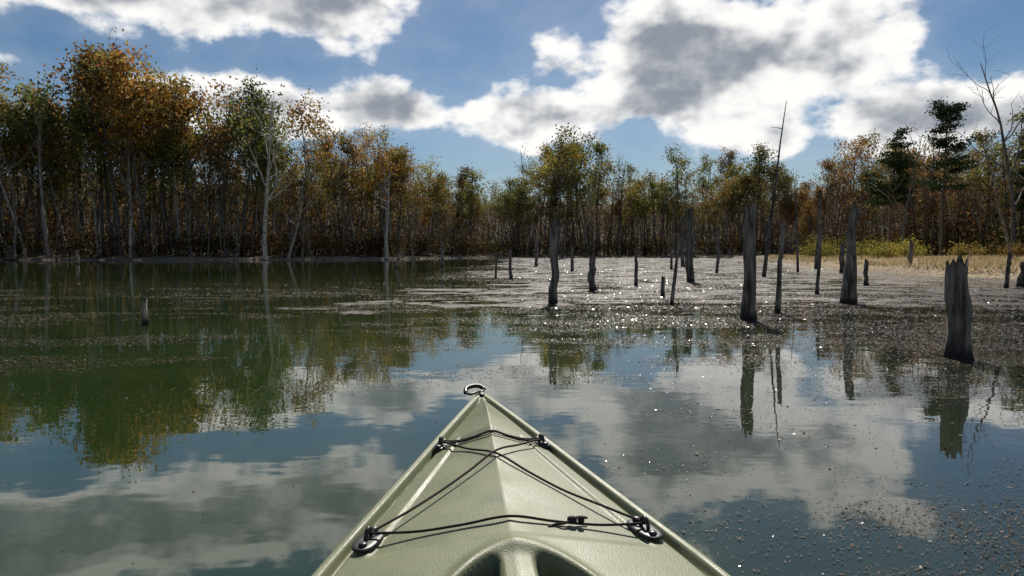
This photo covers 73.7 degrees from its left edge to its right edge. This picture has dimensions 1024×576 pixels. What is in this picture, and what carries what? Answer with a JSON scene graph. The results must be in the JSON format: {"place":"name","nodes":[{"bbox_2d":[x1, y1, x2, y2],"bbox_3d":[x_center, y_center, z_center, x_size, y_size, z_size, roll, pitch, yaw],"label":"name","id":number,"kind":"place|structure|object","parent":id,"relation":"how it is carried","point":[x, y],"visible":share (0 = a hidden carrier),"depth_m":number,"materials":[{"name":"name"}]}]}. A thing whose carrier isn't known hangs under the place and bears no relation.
{"place":"outdoors","nodes":[
{"label":"outdoors","id":0,"kind":"place"},
{"bbox_2d":[0,175,1020,278],"bbox_3d":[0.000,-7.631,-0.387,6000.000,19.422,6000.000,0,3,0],"label":"ground","id":1,"kind":"structure","parent":0,"point":[899,269],"depth_m":112.13,"materials":[{"name":"brown soil"}]},
{"bbox_2d":[4,245,11,259],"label":"dead tree stump","id":2,"kind":"object","parent":1,"relation":"on","point":[9,253],"visible":0.73,"depth_m":83.72,"materials":[{"name":"grey wood"}]},
{"bbox_2d":[0,140,31,259],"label":"dead tree","id":3,"kind":"object","parent":1,"relation":"on","point":[15,231],"visible":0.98,"depth_m":84.75,"materials":[{"name":"wood"}]},
{"bbox_2d":[244,95,295,259],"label":"dead tree","id":4,"kind":"object","parent":1,"relation":"on","point":[264,233],"visible":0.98,"depth_m":84.14,"materials":[{"name":"grey wood"}]},
{"bbox_2d":[285,184,315,259],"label":"dead tree","id":5,"kind":"object","parent":1,"relation":"on","point":[293,240],"visible":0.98,"depth_m":86.40,"materials":[{"name":"grey wood"}]},
{"bbox_2d":[376,168,390,259],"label":"dead tree","id":6,"kind":"object","parent":1,"relation":"on","point":[386,239],"visible":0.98,"depth_m":91.51,"materials":[{"name":"grey wood"}]},
{"bbox_2d":[0,27,1023,259],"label":"distant forest","id":7,"kind":"object","parent":1,"relation":"on","point":[118,122],"visible":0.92,"depth_m":98.03,"materials":[{"name":"brown plant"}]},
{"bbox_2d":[792,233,845,255],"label":"shrub","id":8,"kind":"object","parent":1,"relation":"on","point":[829,243],"visible":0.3,"depth_m":65.87,"materials":[{"name":"green plant"}]},
{"bbox_2d":[799,238,839,258],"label":"shrub","id":9,"kind":"object","parent":1,"relation":"on","point":[811,252],"visible":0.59,"depth_m":61.90,"materials":[{"name":"green plant"}]},
{"bbox_2d":[838,233,896,257],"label":"shrub","id":10,"kind":"object","parent":1,"relation":"on","point":[859,249],"visible":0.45,"depth_m":63.54,"materials":[{"name":"green plant"}]},
{"bbox_2d":[864,241,902,258],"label":"shrub","id":11,"kind":"object","parent":1,"relation":"on","point":[888,252],"visible":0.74,"depth_m":57.63,"materials":[{"name":"yellow plant"}]},
{"bbox_2d":[860,126,927,248],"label":"pine tree","id":12,"kind":"object","parent":1,"relation":"on","point":[899,165],"visible":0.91,"depth_m":72.93,"materials":[{"name":"green plant"}]},
{"bbox_2d":[769,253,1023,273],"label":"dry grass","id":13,"kind":"structure","parent":1,"relation":"on","point":[978,265],"depth_m":33.87,"materials":[{"name":"beige plant"}]},
{"bbox_2d":[861,126,941,245],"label":"bare tree","id":14,"kind":"object","parent":1,"relation":"on","point":[906,206],"visible":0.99,"depth_m":69.64,"materials":[{"name":"wood"}]},
{"bbox_2d":[883,233,931,256],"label":"shrub","id":15,"kind":"object","parent":1,"relation":"on","point":[907,245],"visible":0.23,"depth_m":64.53,"materials":[{"name":"green plant"}]},
{"bbox_2d":[907,241,913,263],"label":"dead tree stump","id":16,"kind":"object","parent":1,"relation":"on","point":[910,252],"visible":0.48,"depth_m":32.89,"materials":[{"name":"grey wood"}]},
{"bbox_2d":[889,235,934,257],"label":"shrub","id":17,"kind":"object","parent":1,"relation":"on","point":[906,249],"visible":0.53,"depth_m":59.61,"materials":[{"name":"yellow plant"}]},
{"bbox_2d":[911,96,981,255],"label":"pine tree","id":18,"kind":"object","parent":1,"relation":"on","point":[957,109],"visible":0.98,"depth_m":69.82,"materials":[{"name":"green plant"}]},
{"bbox_2d":[938,239,991,256],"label":"shrub","id":19,"kind":"object","parent":1,"relation":"on","point":[965,250],"visible":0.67,"depth_m":56.65,"materials":[{"name":"green plant"}]},
{"bbox_2d":[943,24,1023,247],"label":"bare tree","id":20,"kind":"object","parent":1,"relation":"on","point":[1012,202],"visible":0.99,"depth_m":61.86,"materials":[{"name":"grey wood"}]},
{"bbox_2d":[982,141,1013,258],"bbox_3d":[26.477,-4.503,37.203,2.335,6.882,0.684,-1,3,-17],"label":"dead tree","id":21,"kind":"object","parent":1,"relation":"on","point":[999,210],"visible":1,"depth_m":37.26,"materials":[{"name":"grey wood"}]},
{"bbox_2d":[981,235,1023,256],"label":"shrub","id":22,"kind":"object","parent":1,"relation":"on","point":[1001,249],"visible":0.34,"depth_m":60.27,"materials":[{"name":"green plant"}]},
{"bbox_2d":[995,241,1023,256],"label":"shrub","id":23,"kind":"object","parent":1,"relation":"on","point":[1016,251],"visible":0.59,"depth_m":54.81,"materials":[{"name":"green plant"}]},
{"bbox_2d":[1000,135,1023,211],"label":"pine tree","id":24,"kind":"object","parent":1,"relation":"on","point":[1016,196],"visible":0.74,"depth_m":66.04,"materials":[{"name":"green plant"}]},
{"bbox_2d":[0,257,1023,575],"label":"water","id":25,"kind":"structure","parent":0,"point":[74,445],"depth_m":3.75,"materials":[{"name":"liquid"}]},
{"bbox_2d":[75,250,78,263],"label":"dead tree stump","id":26,"kind":"object","parent":25,"relation":"in","point":[77,257],"visible":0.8,"depth_m":54.88,"materials":[{"name":"grey wood"}]},
{"bbox_2d":[141,300,148,324],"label":"dead tree stump","id":27,"kind":"object","parent":25,"relation":"in","point":[145,320],"visible":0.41,"depth_m":8.10,"materials":[{"name":"grey wood"}]},
{"bbox_2d":[394,252,399,267],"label":"dead tree stump","id":28,"kind":"object","parent":25,"relation":"in","point":[397,262],"visible":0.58,"depth_m":39.91,"materials":[{"name":"grey wood"}]},
{"bbox_2d":[441,241,443,265],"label":"dead tree stump","id":29,"kind":"object","parent":25,"relation":"in","point":[442,253],"visible":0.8,"depth_m":44.87,"materials":[{"name":"grey wood"}]},
{"bbox_2d":[494,251,497,278],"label":"dead tree stump","id":30,"kind":"object","parent":25,"relation":"in","point":[495,277],"visible":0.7,"depth_m":22.96,"materials":[{"name":"grey wood"}]},
{"bbox_2d":[509,248,512,278],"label":"dead tree stump","id":31,"kind":"object","parent":25,"relation":"in","point":[510,266],"visible":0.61,"depth_m":22.46,"materials":[{"name":"grey wood"}]},
{"bbox_2d":[0,263,1023,575],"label":"floating pondweed","id":32,"kind":"object","parent":25,"relation":"on","point":[750,339],"visible":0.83,"depth_m":7.39,"materials":[{"name":"brown plant"}]},
{"bbox_2d":[311,384,730,575],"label":"kayak","id":33,"kind":"object","parent":25,"relation":"on","point":[485,484],"visible":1,"depth_m":1.37,"materials":[{"name":"green plastic"}]},
{"bbox_2d":[534,238,537,265],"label":"dead tree stump","id":34,"kind":"object","parent":25,"relation":"in","point":[536,253],"visible":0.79,"depth_m":44.85,"materials":[{"name":"grey wood"}]},
{"bbox_2d":[548,221,566,303],"bbox_3d":[0.797,-0.194,11.602,0.363,1.913,0.173,0,3,0],"label":"dead tree stump","id":35,"kind":"object","parent":25,"relation":"in","point":[553,285],"visible":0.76,"depth_m":11.54,"materials":[{"name":"grey wood"}]},
{"bbox_2d":[570,244,573,270],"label":"dead tree stump","id":36,"kind":"object","parent":25,"relation":"in","point":[572,259],"visible":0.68,"depth_m":32.91,"materials":[{"name":"grey wood"}]},
{"bbox_2d":[587,255,596,290],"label":"dead tree stump","id":37,"kind":"object","parent":25,"relation":"in","point":[591,276],"visible":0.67,"depth_m":15.55,"materials":[{"name":"grey wood"}]},
{"bbox_2d":[634,248,637,284],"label":"dead tree stump","id":38,"kind":"object","parent":25,"relation":"in","point":[636,270],"visible":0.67,"depth_m":18.16,"materials":[{"name":"grey wood"}]},
{"bbox_2d":[660,276,664,295],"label":"dead tree stump","id":39,"kind":"object","parent":25,"relation":"in","point":[662,286],"visible":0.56,"depth_m":13.59,"materials":[{"name":"grey wood"}]},
{"bbox_2d":[669,235,679,304],"bbox_3d":[2.665,-0.070,11.212,0.175,1.706,0.096,-1,3,-16],"label":"dead tree stump","id":40,"kind":"object","parent":25,"relation":"in","point":[674,276],"visible":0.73,"depth_m":11.18,"materials":[{"name":"grey wood"}]},
{"bbox_2d":[670,167,682,269],"bbox_3d":[8.634,-3.506,35.710,0.705,6.091,0.255,1,3,24],"label":"dead tree","id":41,"kind":"object","parent":25,"relation":"in","point":[671,256],"visible":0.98,"depth_m":35.83,"materials":[{"name":"grey wood"}]},
{"bbox_2d":[680,215,684,266],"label":"dead tree stump","id":42,"kind":"object","parent":25,"relation":"in","point":[682,248],"visible":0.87,"depth_m":43.84,"materials":[{"name":"grey wood"}]},
{"bbox_2d":[685,206,697,281],"bbox_3d":[5.383,-1.080,20.549,0.349,2.778,0.348,0,3,0],"label":"dead tree stump","id":43,"kind":"object","parent":25,"relation":"in","point":[689,256],"visible":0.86,"depth_m":20.48,"materials":[{"name":"grey wood"}]},
{"bbox_2d":[715,225,719,272],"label":"dead tree stump","id":44,"kind":"object","parent":25,"relation":"in","point":[718,250],"visible":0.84,"depth_m":29.91,"materials":[{"name":"grey wood"}]},
{"bbox_2d":[740,201,756,320],"bbox_3d":[3.015,-0.097,8.728,0.223,2.010,0.262,0,3,0],"label":"dead tree stump","id":45,"kind":"object","parent":25,"relation":"in","point":[748,312],"visible":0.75,"depth_m":8.63,"materials":[{"name":"grey wood"}]},
{"bbox_2d":[765,217,768,246],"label":"dead tree stump","id":46,"kind":"object","parent":25,"relation":"in","point":[767,220],"visible":0.28,"depth_m":33.88,"materials":[{"name":"grey wood"}]},
{"bbox_2d":[762,101,786,276],"bbox_3d":[9.285,-3.208,24.220,0.697,6.672,0.534,0,3,-7],"label":"dead tree","id":47,"kind":"object","parent":25,"relation":"in","point":[764,271],"visible":0.98,"depth_m":24.27,"materials":[{"name":"grey wood"}]},
{"bbox_2d":[774,218,785,312],"bbox_3d":[3.777,-0.061,9.630,0.131,1.847,0.247,1,3,17],"label":"dead tree stump","id":48,"kind":"object","parent":25,"relation":"in","point":[778,298],"visible":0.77,"depth_m":9.68,"materials":[{"name":"grey wood"}]},
{"bbox_2d":[788,179,800,271],"bbox_3d":[12.783,-2.562,30.938,0.582,4.693,0.454,2,3,29],"label":"dead tree","id":49,"kind":"object","parent":25,"relation":"in","point":[797,258],"visible":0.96,"depth_m":30.89,"materials":[{"name":"grey wood"}]},
{"bbox_2d":[814,189,821,268],"bbox_3d":[16.555,-2.938,36.919,0.416,4.832,0.370,0,3,0],"label":"dead tree stump","id":50,"kind":"object","parent":25,"relation":"in","point":[818,231],"visible":0.73,"depth_m":36.84,"materials":[{"name":"grey wood"}]},
{"bbox_2d":[815,225,822,293],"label":"dead tree stump","id":51,"kind":"object","parent":25,"relation":"in","point":[818,266],"visible":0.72,"depth_m":14.17,"materials":[{"name":"grey wood"}]},
{"bbox_2d":[839,242,844,272],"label":"dead tree stump","id":52,"kind":"object","parent":25,"relation":"in","point":[842,257],"visible":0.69,"depth_m":29.90,"materials":[{"name":"grey wood"}]},
{"bbox_2d":[839,205,865,303],"bbox_3d":[5.764,-0.334,11.621,0.412,2.192,0.335,-2,4,-40],"label":"dead tree stump","id":53,"kind":"object","parent":25,"relation":"in","point":[848,294],"visible":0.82,"depth_m":11.52,"materials":[{"name":"grey wood"}]},
{"bbox_2d":[863,258,868,285],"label":"dead tree stump","id":54,"kind":"object","parent":25,"relation":"in","point":[865,273],"visible":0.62,"depth_m":18.07,"materials":[{"name":"grey wood"}]},
{"bbox_2d":[942,252,973,360],"bbox_3d":[3.627,0.384,5.524,0.250,1.375,0.259,0,3,0],"label":"dead tree stump","id":55,"kind":"object","parent":25,"relation":"in","point":[959,312],"visible":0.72,"depth_m":5.46,"materials":[{"name":"grey wood"}]},
{"bbox_2d":[1003,250,1013,287],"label":"dead tree stump","id":56,"kind":"object","parent":25,"relation":"in","point":[1007,273],"visible":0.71,"depth_m":16.67,"materials":[{"name":"grey wood"}]},
{"bbox_2d":[1015,262,1023,286],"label":"dead tree stump","id":57,"kind":"object","parent":25,"relation":"in","point":[1020,280],"visible":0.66,"depth_m":17.36,"materials":[{"name":"grey wood"}]},
{"bbox_2d":[0,0,1023,203],"label":"sky","id":58,"kind":"structure","parent":0,"point":[461,82],"materials":[{"name":"blue"}]}
]}

